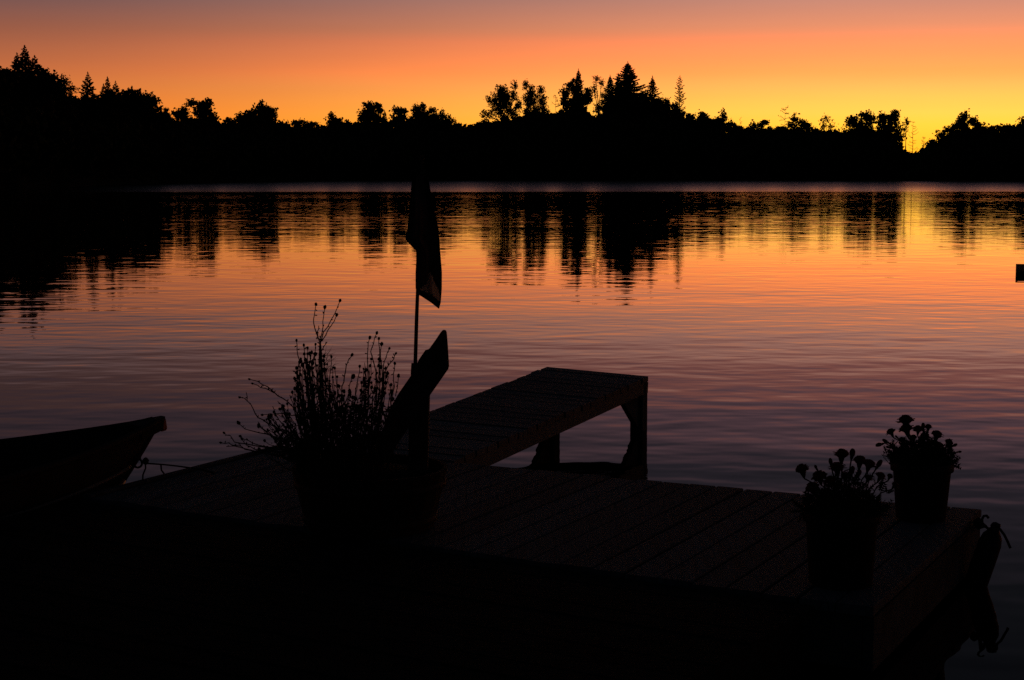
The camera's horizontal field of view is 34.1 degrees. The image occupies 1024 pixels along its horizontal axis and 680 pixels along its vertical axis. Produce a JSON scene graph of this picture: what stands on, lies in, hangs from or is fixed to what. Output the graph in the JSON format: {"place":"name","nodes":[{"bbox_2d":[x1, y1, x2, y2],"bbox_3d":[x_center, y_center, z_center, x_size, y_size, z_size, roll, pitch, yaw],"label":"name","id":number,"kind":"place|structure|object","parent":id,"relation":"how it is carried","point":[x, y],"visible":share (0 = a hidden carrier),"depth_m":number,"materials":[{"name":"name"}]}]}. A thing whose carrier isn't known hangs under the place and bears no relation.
{"place":"outdoors","nodes":[
{"label":"outdoors","id":0,"kind":"place"},
{"bbox_2d":[369,330,448,473],"bbox_3d":[-0.464,0.278,7.443,0.369,0.653,0.180,0,6,0],"label":"timber post","id":1,"kind":"object","parent":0,"point":[429,369],"visible":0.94,"depth_m":7.39,"materials":[{"name":"wood"}]},
{"bbox_2d":[405,154,441,363],"bbox_3d":[-0.385,-0.336,7.272,0.160,0.940,0.096,0,6,0],"label":"flag","id":2,"kind":"object","parent":1,"relation":"on","point":[422,237],"visible":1,"depth_m":7.28,"materials":[{"name":"fabric"}]},
{"bbox_2d":[0,180,1023,679],"bbox_3d":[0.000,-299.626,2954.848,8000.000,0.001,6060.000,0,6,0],"label":"lake","id":3,"kind":"structure","parent":0,"point":[768,336],"depth_m":21.34,"materials":[{"name":"orange liquid"}]},
{"bbox_2d":[0,416,166,517],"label":"rowboat","id":4,"kind":"object","parent":3,"relation":"on","point":[44,471],"visible":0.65,"depth_m":8.62,"materials":[{"name":"black wood"}]},
{"bbox_2d":[351,367,647,465],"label":"finger pier","id":5,"kind":"structure","parent":3,"relation":"in","point":[494,425],"depth_m":10.80,"materials":[{"name":"brown wood"}]},
{"bbox_2d":[83,445,981,671],"bbox_3d":[-0.020,1.040,7.935,4.023,0.500,1.991,3,7,27],"label":"floating dock","id":6,"kind":"object","parent":3,"relation":"on","point":[738,541],"visible":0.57,"depth_m":7.43,"materials":[{"name":"brown wood"}]},
{"bbox_2d":[135,454,214,478],"bbox_3d":[-1.773,0.696,8.844,0.454,0.190,0.124,1,6,10],"label":"mooring rope","id":7,"kind":"object","parent":6,"relation":"attached to","point":[145,460],"visible":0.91,"depth_m":8.84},
{"bbox_2d":[219,299,447,538],"bbox_3d":[-0.799,0.329,7.475,1.020,1.025,0.698,0,6,0],"label":"planter tub","id":8,"kind":"object","parent":6,"relation":"on","point":[343,489],"visible":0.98,"depth_m":7.33,"materials":[{"name":"brown wood"}]},
{"bbox_2d":[790,448,898,590],"bbox_3d":[1.279,0.677,6.447,0.409,0.542,0.374,0,6,0],"label":"potted marigold","id":9,"kind":"object","parent":6,"relation":"on","point":[841,519],"visible":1,"depth_m":6.38,"materials":[{"name":"black plastic"}]},
{"bbox_2d":[875,415,961,522],"bbox_3d":[1.865,0.582,7.658,0.391,0.485,0.327,0,6,0],"label":"potted marigold","id":10,"kind":"object","parent":6,"relation":"on","point":[921,468],"visible":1,"depth_m":7.58,"materials":[{"name":"black plastic"}]},
{"bbox_2d":[964,514,1011,588],"bbox_3d":[2.129,0.965,7.634,0.187,0.374,0.279,-2,6,-15],"label":"dock fender","id":11,"kind":"object","parent":6,"relation":"hanging from","point":[983,560],"visible":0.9,"depth_m":7.52,"materials":[{"name":"black plastic"}]},
{"bbox_2d":[1016,264,1023,276],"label":"swim raft","id":12,"kind":"object","parent":3,"relation":"on","point":[1019,270],"visible":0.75,"depth_m":29.71,"materials":[{"name":"brown wood"}]},
{"bbox_2d":[0,120,1023,188],"bbox_3d":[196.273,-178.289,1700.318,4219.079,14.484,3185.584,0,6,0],"label":"hillside","id":13,"kind":"structure","parent":0,"point":[34,177],"depth_m":293.71,"materials":[{"name":"black plant"}]},
{"bbox_2d":[2,52,38,151],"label":"conifer tree","id":14,"kind":"object","parent":13,"relation":"on","point":[21,85],"visible":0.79,"depth_m":182.89,"materials":[{"name":"black plant"}]},
{"bbox_2d":[16,45,50,159],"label":"conifer tree","id":15,"kind":"object","parent":13,"relation":"on","point":[26,60],"visible":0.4,"depth_m":186.76,"materials":[{"name":"black plant"}]},
{"bbox_2d":[26,55,50,167],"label":"conifer tree","id":16,"kind":"object","parent":13,"relation":"on","point":[38,76],"visible":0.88,"depth_m":187.43,"materials":[{"name":"black plant"}]},
{"bbox_2d":[37,67,68,172],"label":"broadleaf tree","id":17,"kind":"object","parent":13,"relation":"on","point":[54,82],"visible":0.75,"depth_m":190.18,"materials":[{"name":"black plant"}]},
{"bbox_2d":[58,72,84,171],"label":"broadleaf tree","id":18,"kind":"object","parent":13,"relation":"on","point":[71,99],"visible":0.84,"depth_m":196.16,"materials":[{"name":"black plant"}]},
{"bbox_2d":[76,72,107,125],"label":"conifer tree","id":19,"kind":"object","parent":13,"relation":"on","point":[88,107],"visible":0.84,"depth_m":206.86,"materials":[{"name":"black plant"}]},
{"bbox_2d":[99,83,106,158],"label":"conifer tree","id":20,"kind":"object","parent":13,"relation":"on","point":[102,91],"visible":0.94,"depth_m":215.85,"materials":[{"name":"black plant"}]},
{"bbox_2d":[105,76,112,163],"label":"conifer tree","id":21,"kind":"object","parent":13,"relation":"on","point":[107,84],"visible":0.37,"depth_m":217.62,"materials":[{"name":"black plant"}]},
{"bbox_2d":[112,81,127,123],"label":"conifer tree","id":22,"kind":"object","parent":13,"relation":"on","point":[115,88],"visible":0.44,"depth_m":221.20,"materials":[{"name":"black plant"}]},
{"bbox_2d":[117,86,156,162],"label":"broadleaf tree","id":23,"kind":"object","parent":13,"relation":"on","point":[140,105],"visible":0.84,"depth_m":229.29,"materials":[{"name":"black plant"}]},
{"bbox_2d":[144,96,172,166],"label":"broadleaf tree","id":24,"kind":"object","parent":13,"relation":"on","point":[160,115],"visible":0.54,"depth_m":237.08,"materials":[{"name":"black plant"}]},
{"bbox_2d":[170,104,194,135],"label":"broadleaf tree","id":25,"kind":"object","parent":13,"relation":"on","point":[181,114],"visible":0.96,"depth_m":248.31,"materials":[{"name":"black plant"}]},
{"bbox_2d":[184,97,219,132],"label":"broadleaf tree","id":26,"kind":"object","parent":13,"relation":"on","point":[202,109],"visible":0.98,"depth_m":257.87,"materials":[{"name":"black plant"}]},
{"bbox_2d":[219,117,238,167],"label":"broadleaf tree","id":27,"kind":"object","parent":13,"relation":"on","point":[231,124],"visible":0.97,"depth_m":267.43,"materials":[{"name":"black plant"}]},
{"bbox_2d":[233,108,266,133],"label":"broadleaf tree","id":28,"kind":"object","parent":13,"relation":"on","point":[250,117],"visible":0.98,"depth_m":273.84,"materials":[{"name":"black plant"}]},
{"bbox_2d":[252,99,278,130],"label":"broadleaf tree","id":29,"kind":"object","parent":13,"relation":"on","point":[270,116],"visible":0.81,"depth_m":281.25,"materials":[{"name":"black plant"}]},
{"bbox_2d":[280,119,290,135],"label":"broadleaf tree","id":30,"kind":"object","parent":13,"relation":"on","point":[286,125],"visible":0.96,"depth_m":284.59,"materials":[{"name":"black plant"}]},
{"bbox_2d":[291,117,319,163],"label":"broadleaf tree","id":31,"kind":"object","parent":13,"relation":"on","point":[300,123],"visible":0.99,"depth_m":292.19,"materials":[{"name":"black plant"}]},
{"bbox_2d":[323,111,341,151],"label":"broadleaf tree","id":32,"kind":"object","parent":13,"relation":"on","point":[333,124],"visible":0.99,"depth_m":301.13,"materials":[{"name":"black plant"}]},
{"bbox_2d":[337,117,356,133],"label":"broadleaf tree","id":33,"kind":"object","parent":13,"relation":"on","point":[348,125],"visible":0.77,"depth_m":304.83,"materials":[{"name":"black plant"}]},
{"bbox_2d":[357,100,384,133],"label":"broadleaf tree","id":34,"kind":"object","parent":13,"relation":"on","point":[371,113],"visible":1,"depth_m":308.30,"materials":[{"name":"black plant"}]},
{"bbox_2d":[376,109,390,160],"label":"conifer tree","id":35,"kind":"object","parent":13,"relation":"on","point":[382,126],"visible":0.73,"depth_m":308.68,"materials":[{"name":"black plant"}]},
{"bbox_2d":[388,105,409,158],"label":"broadleaf tree","id":36,"kind":"object","parent":13,"relation":"on","point":[400,114],"visible":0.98,"depth_m":309.78,"materials":[{"name":"black plant"}]},
{"bbox_2d":[409,102,431,126],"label":"broadleaf tree","id":37,"kind":"object","parent":13,"relation":"on","point":[419,112],"visible":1,"depth_m":312.68,"materials":[{"name":"black plant"}]},
{"bbox_2d":[424,106,444,162],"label":"broadleaf tree","id":38,"kind":"object","parent":13,"relation":"on","point":[434,116],"visible":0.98,"depth_m":312.85,"materials":[{"name":"black plant"}]},
{"bbox_2d":[439,107,461,132],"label":"broadleaf tree","id":39,"kind":"object","parent":13,"relation":"on","point":[446,122],"visible":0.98,"depth_m":314.88,"materials":[{"name":"black plant"}]},
{"bbox_2d":[475,117,489,133],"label":"broadleaf tree","id":40,"kind":"object","parent":13,"relation":"on","point":[483,122],"visible":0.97,"depth_m":317.20,"materials":[{"name":"black plant"}]},
{"bbox_2d":[479,80,524,127],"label":"broadleaf tree","id":41,"kind":"object","parent":13,"relation":"on","point":[502,96],"visible":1,"depth_m":318.57,"materials":[{"name":"black plant"}]},
{"bbox_2d":[0,88,1023,184],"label":"thicket","id":42,"kind":"object","parent":13,"relation":"on","point":[77,137],"visible":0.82,"depth_m":294.90,"materials":[{"name":"black plant"}]},
{"bbox_2d":[521,80,549,125],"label":"broadleaf tree","id":43,"kind":"object","parent":13,"relation":"on","point":[530,101],"visible":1,"depth_m":318.61,"materials":[{"name":"black plant"}]},
{"bbox_2d":[552,95,558,119],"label":"sapling","id":44,"kind":"object","parent":13,"relation":"on","point":[555,106],"visible":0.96,"depth_m":319.05,"materials":[{"name":"black plant"}]},
{"bbox_2d":[558,78,592,120],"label":"broadleaf tree","id":45,"kind":"object","parent":13,"relation":"on","point":[576,102],"visible":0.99,"depth_m":318.25,"materials":[{"name":"black plant"}]},
{"bbox_2d":[570,68,587,139],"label":"conifer tree","id":46,"kind":"object","parent":13,"relation":"on","point":[579,81],"visible":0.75,"depth_m":320.40,"materials":[{"name":"black plant"}]},
{"bbox_2d":[590,75,604,145],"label":"broadleaf tree","id":47,"kind":"object","parent":13,"relation":"on","point":[596,78],"visible":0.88,"depth_m":320.68,"materials":[{"name":"black plant"}]},
{"bbox_2d":[598,76,622,111],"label":"conifer tree","id":48,"kind":"object","parent":13,"relation":"on","point":[610,90],"visible":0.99,"depth_m":316.55,"materials":[{"name":"black plant"}]},
{"bbox_2d":[614,73,625,150],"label":"conifer tree","id":49,"kind":"object","parent":13,"relation":"on","point":[618,83],"visible":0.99,"depth_m":318.48,"materials":[{"name":"black plant"}]},
{"bbox_2d":[593,62,657,115],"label":"conifer tree","id":50,"kind":"object","parent":13,"relation":"on","point":[628,77],"visible":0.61,"depth_m":319.90,"materials":[{"name":"black plant"}]},
{"bbox_2d":[624,89,649,117],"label":"broadleaf tree","id":51,"kind":"object","parent":13,"relation":"on","point":[634,103],"visible":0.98,"depth_m":316.47,"materials":[{"name":"black plant"}]},
{"bbox_2d":[641,75,663,140],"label":"conifer tree","id":52,"kind":"object","parent":13,"relation":"on","point":[651,87],"visible":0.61,"depth_m":318.54,"materials":[{"name":"black plant"}]},
{"bbox_2d":[646,96,673,156],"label":"broadleaf tree","id":53,"kind":"object","parent":13,"relation":"on","point":[656,103],"visible":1,"depth_m":315.70,"materials":[{"name":"black plant"}]},
{"bbox_2d":[670,102,685,123],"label":"broadleaf tree","id":54,"kind":"object","parent":13,"relation":"on","point":[678,114],"visible":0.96,"depth_m":316.13,"materials":[{"name":"black plant"}]},
{"bbox_2d":[672,78,686,135],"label":"conifer tree","id":55,"kind":"object","parent":13,"relation":"on","point":[680,94],"visible":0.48,"depth_m":318.79,"materials":[{"name":"black plant"}]},
{"bbox_2d":[683,113,696,126],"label":"broadleaf tree","id":56,"kind":"object","parent":13,"relation":"on","point":[691,119],"visible":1,"depth_m":316.70,"materials":[{"name":"black plant"}]},
{"bbox_2d":[695,109,711,130],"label":"broadleaf tree","id":57,"kind":"object","parent":13,"relation":"on","point":[704,118],"visible":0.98,"depth_m":315.71,"materials":[{"name":"black plant"}]},
{"bbox_2d":[711,107,736,155],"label":"broadleaf tree","id":58,"kind":"object","parent":13,"relation":"on","point":[719,119],"visible":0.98,"depth_m":315.51,"materials":[{"name":"black plant"}]},
{"bbox_2d":[744,119,769,133],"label":"broadleaf tree","id":59,"kind":"object","parent":13,"relation":"on","point":[749,129],"visible":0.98,"depth_m":313.79,"materials":[{"name":"black plant"}]},
{"bbox_2d":[778,105,789,125],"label":"sapling","id":60,"kind":"object","parent":13,"relation":"on","point":[785,113],"visible":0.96,"depth_m":312.49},
{"bbox_2d":[783,113,800,160],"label":"broadleaf tree","id":61,"kind":"object","parent":13,"relation":"on","point":[792,124],"visible":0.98,"depth_m":312.03,"materials":[{"name":"black plant"}]},
{"bbox_2d":[795,117,815,136],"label":"broadleaf tree","id":62,"kind":"object","parent":13,"relation":"on","point":[803,124],"visible":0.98,"depth_m":311.56,"materials":[{"name":"black plant"}]},
{"bbox_2d":[818,113,836,140],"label":"broadleaf tree","id":63,"kind":"object","parent":13,"relation":"on","point":[826,119],"visible":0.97,"depth_m":310.86,"materials":[{"name":"black plant"}]},
{"bbox_2d":[841,109,876,137],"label":"broadleaf tree","id":64,"kind":"object","parent":13,"relation":"on","point":[860,127],"visible":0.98,"depth_m":308.35,"materials":[{"name":"black plant"}]},
{"bbox_2d":[873,109,906,148],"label":"broadleaf tree","id":65,"kind":"object","parent":13,"relation":"on","point":[889,126],"visible":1,"depth_m":305.56,"materials":[{"name":"black plant"}]},
{"bbox_2d":[901,117,909,154],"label":"broadleaf tree","id":66,"kind":"object","parent":13,"relation":"on","point":[907,123],"visible":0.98,"depth_m":307.41,"materials":[{"name":"black plant"}]},
{"bbox_2d":[908,121,918,151],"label":"dead tree","id":67,"kind":"object","parent":13,"relation":"on","point":[912,137],"visible":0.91,"depth_m":326.80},
{"bbox_2d":[922,138,935,148],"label":"broadleaf tree","id":68,"kind":"object","parent":13,"relation":"on","point":[931,142],"visible":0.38,"depth_m":313.17,"materials":[{"name":"black plant"}]},
{"bbox_2d":[932,108,990,143],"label":"broadleaf tree","id":69,"kind":"object","parent":13,"relation":"on","point":[960,123],"visible":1,"depth_m":300.60,"materials":[{"name":"black plant"}]},
{"bbox_2d":[991,123,1005,140],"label":"broadleaf tree","id":70,"kind":"object","parent":13,"relation":"on","point":[999,128],"visible":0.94,"depth_m":297.30,"materials":[{"name":"black plant"}]},
{"bbox_2d":[1002,123,1017,133],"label":"broadleaf tree","id":71,"kind":"object","parent":13,"relation":"on","point":[1009,128],"visible":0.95,"depth_m":296.83,"materials":[{"name":"black plant"}]},
{"bbox_2d":[1013,116,1023,131],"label":"broadleaf tree","id":72,"kind":"object","parent":13,"relation":"on","point":[1020,126],"visible":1,"depth_m":294.10,"materials":[{"name":"black plant"}]},
{"bbox_2d":[0,0,1023,152],"label":"sky","id":73,"kind":"structure","parent":0,"point":[933,61],"materials":[{"name":"orange"}]}
]}

